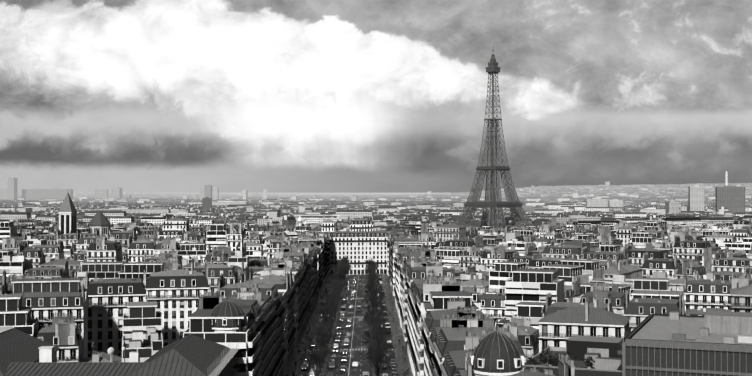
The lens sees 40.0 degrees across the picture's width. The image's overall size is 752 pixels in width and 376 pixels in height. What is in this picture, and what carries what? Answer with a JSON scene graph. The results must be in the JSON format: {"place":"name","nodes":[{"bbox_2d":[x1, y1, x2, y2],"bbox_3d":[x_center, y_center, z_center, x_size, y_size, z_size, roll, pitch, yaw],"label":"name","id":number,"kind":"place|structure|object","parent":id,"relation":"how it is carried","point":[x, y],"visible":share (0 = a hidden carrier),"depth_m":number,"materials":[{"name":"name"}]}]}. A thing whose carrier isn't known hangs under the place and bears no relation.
{"place":"outdoors","nodes":[
{"label":"outdoors","id":0,"kind":"place"},
{"bbox_2d":[166,193,443,274],"bbox_3d":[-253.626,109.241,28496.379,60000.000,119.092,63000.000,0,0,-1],"label":"ground","id":1,"kind":"structure","parent":0,"point":[323,193],"depth_m":36420.34,"materials":[{"name":"grey"}]},
{"bbox_2d":[0,172,744,235],"bbox_3d":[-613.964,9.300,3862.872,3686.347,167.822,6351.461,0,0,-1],"label":"buildings","id":2,"kind":"structure","parent":1,"relation":"on","point":[731,199],"depth_m":2703.23,"materials":[{"name":"stone"}]},
{"bbox_2d":[0,220,751,375],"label":"buildings","id":3,"kind":"structure","parent":1,"relation":"on","point":[221,300],"depth_m":279.98,"materials":[{"name":"stone"}]},
{"bbox_2d":[0,182,751,229],"bbox_3d":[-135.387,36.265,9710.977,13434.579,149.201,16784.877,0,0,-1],"label":"city","id":4,"kind":"object","parent":1,"relation":"on","point":[564,203],"visible":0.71,"depth_m":3098.11,"materials":[{"name":"stone"}]},
{"bbox_2d":[14,214,751,297],"bbox_3d":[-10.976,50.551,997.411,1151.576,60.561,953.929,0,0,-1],"label":"buildings","id":5,"kind":"structure","parent":1,"relation":"on","point":[357,242],"depth_m":724.09,"materials":[{"name":"stone"}]},
{"bbox_2d":[454,54,533,228],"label":"eiffel tower","id":6,"kind":"structure","parent":1,"relation":"on","point":[495,205],"depth_m":1693.91,"materials":[{"name":"grey metal"}]},
{"bbox_2d":[283,274,412,375],"bbox_3d":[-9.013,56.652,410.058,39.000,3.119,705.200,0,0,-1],"label":"avenue road","id":7,"kind":"structure","parent":0,"point":[354,333],"depth_m":377.99,"materials":[{"name":"grey asphalt"}]},
{"bbox_2d":[301,364,307,369],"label":"vehicle","id":8,"kind":"object","parent":7,"relation":"on","point":[304,367],"visible":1,"depth_m":311.05,"materials":[{"name":"grey paint"}]},
{"bbox_2d":[300,350,326,375],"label":"tree","id":9,"kind":"object","parent":7,"relation":"on","point":[311,354],"visible":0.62,"depth_m":275.45,"materials":[{"name":"black plant"}]},
{"bbox_2d":[300,333,328,371],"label":"tree","id":10,"kind":"object","parent":7,"relation":"on","point":[321,343],"visible":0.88,"depth_m":282.95,"materials":[{"name":"black plant"}]},
{"bbox_2d":[306,340,330,373],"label":"tree","id":11,"kind":"object","parent":7,"relation":"on","point":[327,347],"visible":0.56,"depth_m":279.49,"materials":[{"name":"black plant"}]},
{"bbox_2d":[308,349,335,375],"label":"tree","id":12,"kind":"object","parent":7,"relation":"on","point":[321,354],"visible":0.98,"depth_m":273.34,"materials":[{"name":"black plant"}]},
{"bbox_2d":[310,324,334,367],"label":"tree","id":13,"kind":"object","parent":7,"relation":"on","point":[322,335],"visible":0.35,"depth_m":314.87,"materials":[{"name":"black plant"}]},
{"bbox_2d":[308,314,339,355],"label":"tree","id":14,"kind":"object","parent":7,"relation":"on","point":[320,322],"visible":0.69,"depth_m":334.89,"materials":[{"name":"black plant"}]},
{"bbox_2d":[312,324,336,372],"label":"tree","id":15,"kind":"object","parent":7,"relation":"on","point":[325,334],"visible":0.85,"depth_m":305.37,"materials":[{"name":"black plant"}]},
{"bbox_2d":[316,304,337,325],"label":"tree","id":16,"kind":"object","parent":7,"relation":"on","point":[328,311],"visible":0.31,"depth_m":370.79,"materials":[{"name":"black plant"}]},
{"bbox_2d":[320,314,336,338],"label":"tree","id":17,"kind":"object","parent":7,"relation":"on","point":[328,320],"visible":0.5,"depth_m":345.55,"materials":[{"name":"black plant"}]},
{"bbox_2d":[328,359,335,368],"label":"vehicle","id":18,"kind":"object","parent":7,"relation":"on","point":[332,364],"visible":1,"depth_m":313.23,"materials":[{"name":"grey paint"}]},
{"bbox_2d":[329,297,346,335],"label":"tree","id":19,"kind":"object","parent":7,"relation":"on","point":[340,305],"visible":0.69,"depth_m":383.05,"materials":[{"name":"black plant"}]},
{"bbox_2d":[329,279,346,299],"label":"tree","id":20,"kind":"object","parent":7,"relation":"on","point":[331,280],"visible":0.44,"depth_m":486.11,"materials":[{"name":"black plant"}]},
{"bbox_2d":[329,264,350,294],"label":"tree","id":21,"kind":"object","parent":7,"relation":"on","point":[342,271],"visible":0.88,"depth_m":530.95,"materials":[{"name":"black plant"}]},
{"bbox_2d":[334,262,350,289],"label":"tree","id":22,"kind":"object","parent":7,"relation":"on","point":[342,267],"visible":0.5,"depth_m":552.21,"materials":[{"name":"black plant"}]},
{"bbox_2d":[339,365,345,371],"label":"vehicle","id":23,"kind":"object","parent":7,"relation":"on","point":[342,368],"visible":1,"depth_m":307.99,"materials":[{"name":"grey paint"}]},
{"bbox_2d":[340,304,345,312],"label":"car","id":24,"kind":"object","parent":7,"relation":"on","point":[343,309],"visible":0.9,"depth_m":453.44,"materials":[{"name":"grey paint"}]},
{"bbox_2d":[341,356,346,361],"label":"vehicle","id":25,"kind":"object","parent":7,"relation":"on","point":[343,358],"visible":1,"depth_m":326.56,"materials":[{"name":"white paint"}]},
{"bbox_2d":[352,361,358,366],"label":"vehicle","id":26,"kind":"object","parent":7,"relation":"on","point":[354,363],"visible":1,"depth_m":316.45,"materials":[{"name":"grey paint"}]},
{"bbox_2d":[359,298,379,315],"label":"tree","id":27,"kind":"object","parent":7,"relation":"on","point":[375,303],"visible":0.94,"depth_m":390.78,"materials":[{"name":"black plant"}]},
{"bbox_2d":[362,273,376,289],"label":"tree","id":28,"kind":"object","parent":7,"relation":"on","point":[373,278],"visible":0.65,"depth_m":499.26,"materials":[{"name":"black plant"}]},
{"bbox_2d":[364,289,379,312],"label":"tree","id":29,"kind":"object","parent":7,"relation":"on","point":[371,293],"visible":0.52,"depth_m":448.43,"materials":[{"name":"black plant"}]},
{"bbox_2d":[366,264,377,270],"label":"tree","id":30,"kind":"object","parent":7,"relation":"on","point":[370,266],"visible":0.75,"depth_m":575.07,"materials":[{"name":"black plant"}]},
{"bbox_2d":[358,344,386,374],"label":"tree","id":31,"kind":"object","parent":7,"relation":"on","point":[377,362],"visible":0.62,"depth_m":277.57,"materials":[{"name":"black plant"}]},
{"bbox_2d":[360,324,384,344],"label":"tree","id":32,"kind":"object","parent":7,"relation":"on","point":[369,335],"visible":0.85,"depth_m":311.95,"materials":[{"name":"black plant"}]},
{"bbox_2d":[366,273,378,285],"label":"tree","id":33,"kind":"object","parent":7,"relation":"on","point":[376,279],"visible":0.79,"depth_m":508.87,"materials":[{"name":"black plant"}]},
{"bbox_2d":[365,280,380,291],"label":"tree","id":34,"kind":"object","parent":7,"relation":"on","point":[372,283],"visible":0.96,"depth_m":468.54,"materials":[{"name":"black plant"}]},
{"bbox_2d":[363,314,383,328],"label":"tree","id":35,"kind":"object","parent":7,"relation":"on","point":[371,318],"visible":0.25,"depth_m":361.48,"materials":[{"name":"black plant"}]},
{"bbox_2d":[365,291,382,306],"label":"tree","id":36,"kind":"object","parent":7,"relation":"on","point":[374,293],"visible":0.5,"depth_m":420.81,"materials":[{"name":"black plant"}]},
{"bbox_2d":[366,317,381,331],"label":"tree","id":37,"kind":"object","parent":7,"relation":"on","point":[370,329],"visible":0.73,"depth_m":332.49,"materials":[{"name":"black plant"}]},
{"bbox_2d":[365,310,383,322],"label":"tree","id":38,"kind":"object","parent":7,"relation":"on","point":[370,313],"visible":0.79,"depth_m":372.87,"materials":[{"name":"black plant"}]},
{"bbox_2d":[366,302,383,309],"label":"tree","id":39,"kind":"object","parent":7,"relation":"on","point":[378,307],"visible":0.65,"depth_m":400.97,"materials":[{"name":"black plant"}]},
{"bbox_2d":[365,313,387,328],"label":"tree","id":40,"kind":"object","parent":7,"relation":"on","point":[381,319],"visible":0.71,"depth_m":341.69,"materials":[{"name":"black plant"}]},
{"bbox_2d":[370,293,385,313],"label":"tree","id":41,"kind":"object","parent":7,"relation":"on","point":[374,298],"visible":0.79,"depth_m":411.50,"materials":[{"name":"black plant"}]},
{"bbox_2d":[367,341,390,375],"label":"tree","id":42,"kind":"object","parent":7,"relation":"on","point":[373,351],"visible":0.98,"depth_m":274.33,"materials":[{"name":"black plant"}]},
{"bbox_2d":[369,339,390,374],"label":"tree","id":43,"kind":"object","parent":7,"relation":"on","point":[384,342],"visible":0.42,"depth_m":281.04,"materials":[{"name":"black plant"}]},
{"bbox_2d":[372,333,387,369],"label":"tree","id":44,"kind":"object","parent":7,"relation":"on","point":[377,334],"visible":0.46,"depth_m":305.21,"materials":[{"name":"black plant"}]},
{"bbox_2d":[370,335,391,375],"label":"tree","id":45,"kind":"object","parent":7,"relation":"on","point":[379,344],"visible":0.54,"depth_m":285.98,"materials":[{"name":"black plant"}]},
{"bbox_2d":[372,327,392,339],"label":"tree","id":46,"kind":"object","parent":7,"relation":"on","point":[384,330],"visible":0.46,"depth_m":320.71,"materials":[{"name":"black plant"}]},
{"bbox_2d":[385,326,390,333],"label":"vehicle","id":47,"kind":"object","parent":7,"relation":"on","point":[389,328],"visible":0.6,"depth_m":390.28,"materials":[{"name":"black paint"}]},
{"bbox_2d":[0,0,751,192],"label":"sky","id":48,"kind":"structure","parent":0,"point":[133,96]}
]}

